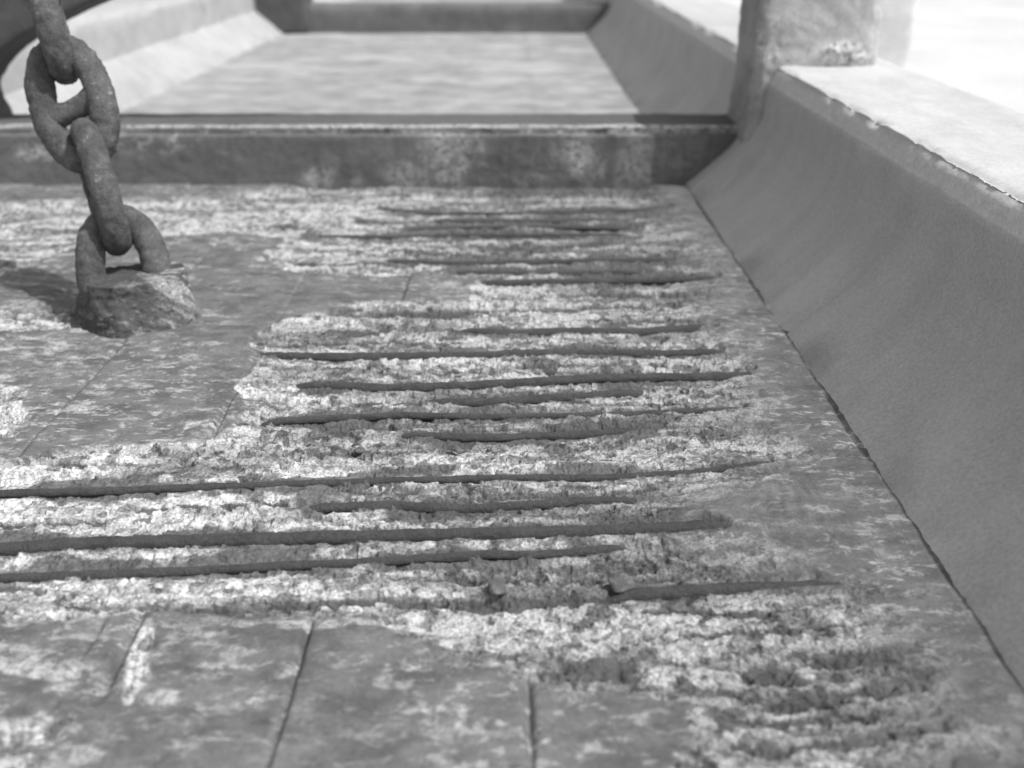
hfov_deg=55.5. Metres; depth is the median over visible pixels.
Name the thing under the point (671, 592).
reinforcing bar
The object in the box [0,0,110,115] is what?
post
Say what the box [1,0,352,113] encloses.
side beam
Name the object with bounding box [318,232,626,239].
reinforcing bar
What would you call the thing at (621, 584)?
stone
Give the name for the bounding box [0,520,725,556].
reinforcing bar
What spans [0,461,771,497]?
reinforcing bar
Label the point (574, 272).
reinforcing bar
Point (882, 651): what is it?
floor
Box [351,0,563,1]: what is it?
floor
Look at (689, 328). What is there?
reinforcing bar
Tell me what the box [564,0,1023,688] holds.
side beam
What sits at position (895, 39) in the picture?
post
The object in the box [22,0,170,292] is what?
chain
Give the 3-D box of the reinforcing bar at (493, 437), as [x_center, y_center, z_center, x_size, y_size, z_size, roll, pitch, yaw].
[0.022,0.089,1.613,0.455,0.027,0.034,-1,25,-2]
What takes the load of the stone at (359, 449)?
on the floor at (882, 651)
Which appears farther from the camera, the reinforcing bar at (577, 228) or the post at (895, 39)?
the post at (895, 39)
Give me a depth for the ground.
7.33 m
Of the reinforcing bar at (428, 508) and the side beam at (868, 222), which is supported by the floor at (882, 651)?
the reinforcing bar at (428, 508)
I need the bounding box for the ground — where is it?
[721,0,1023,112]
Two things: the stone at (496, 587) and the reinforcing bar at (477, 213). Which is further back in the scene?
the reinforcing bar at (477, 213)
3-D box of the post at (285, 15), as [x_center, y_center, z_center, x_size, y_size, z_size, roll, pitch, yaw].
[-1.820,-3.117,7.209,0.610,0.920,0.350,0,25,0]
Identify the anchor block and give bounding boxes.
[71,261,201,338]
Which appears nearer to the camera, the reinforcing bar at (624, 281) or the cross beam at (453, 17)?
the reinforcing bar at (624, 281)
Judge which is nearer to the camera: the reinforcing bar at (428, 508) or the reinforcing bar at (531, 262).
the reinforcing bar at (428, 508)
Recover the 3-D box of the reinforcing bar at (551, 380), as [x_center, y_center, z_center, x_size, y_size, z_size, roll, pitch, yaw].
[0.048,0.002,1.796,0.917,0.031,0.043,-1,25,-3]
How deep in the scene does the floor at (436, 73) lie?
5.20 m
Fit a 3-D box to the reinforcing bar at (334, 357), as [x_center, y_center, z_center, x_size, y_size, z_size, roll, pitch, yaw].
[-0.043,-0.053,1.911,0.967,0.030,0.032,-1,25,-1]
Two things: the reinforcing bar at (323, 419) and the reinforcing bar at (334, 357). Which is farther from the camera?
the reinforcing bar at (334, 357)
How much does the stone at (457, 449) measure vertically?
0.013 m
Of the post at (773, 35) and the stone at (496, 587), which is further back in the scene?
the post at (773, 35)
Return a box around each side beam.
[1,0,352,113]
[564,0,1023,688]
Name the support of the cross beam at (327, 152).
on the ground
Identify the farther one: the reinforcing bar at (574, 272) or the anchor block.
the reinforcing bar at (574, 272)
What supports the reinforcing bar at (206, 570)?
on the floor at (882, 651)
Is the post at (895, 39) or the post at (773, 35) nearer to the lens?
the post at (773, 35)
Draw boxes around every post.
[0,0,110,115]
[254,0,312,30]
[728,0,881,143]
[876,0,917,68]
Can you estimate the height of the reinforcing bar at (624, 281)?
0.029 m
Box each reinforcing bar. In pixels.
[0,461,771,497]
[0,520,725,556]
[0,545,627,582]
[260,348,723,361]
[260,407,736,426]
[296,371,748,391]
[309,496,635,513]
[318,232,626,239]
[376,207,663,215]
[385,257,675,265]
[401,427,644,442]
[406,224,631,231]
[426,390,646,406]
[430,218,609,223]
[455,269,643,275]
[460,324,705,336]
[481,275,717,285]
[605,580,833,603]
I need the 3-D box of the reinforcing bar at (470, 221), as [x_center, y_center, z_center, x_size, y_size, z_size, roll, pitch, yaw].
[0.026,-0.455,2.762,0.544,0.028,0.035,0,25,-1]
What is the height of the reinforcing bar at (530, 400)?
0.029 m
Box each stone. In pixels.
[354,446,364,453]
[450,445,464,453]
[488,578,506,596]
[608,576,635,592]
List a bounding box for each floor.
[0,183,1023,767]
[120,33,639,113]
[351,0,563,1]
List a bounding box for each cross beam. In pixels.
[0,113,737,190]
[283,1,610,33]

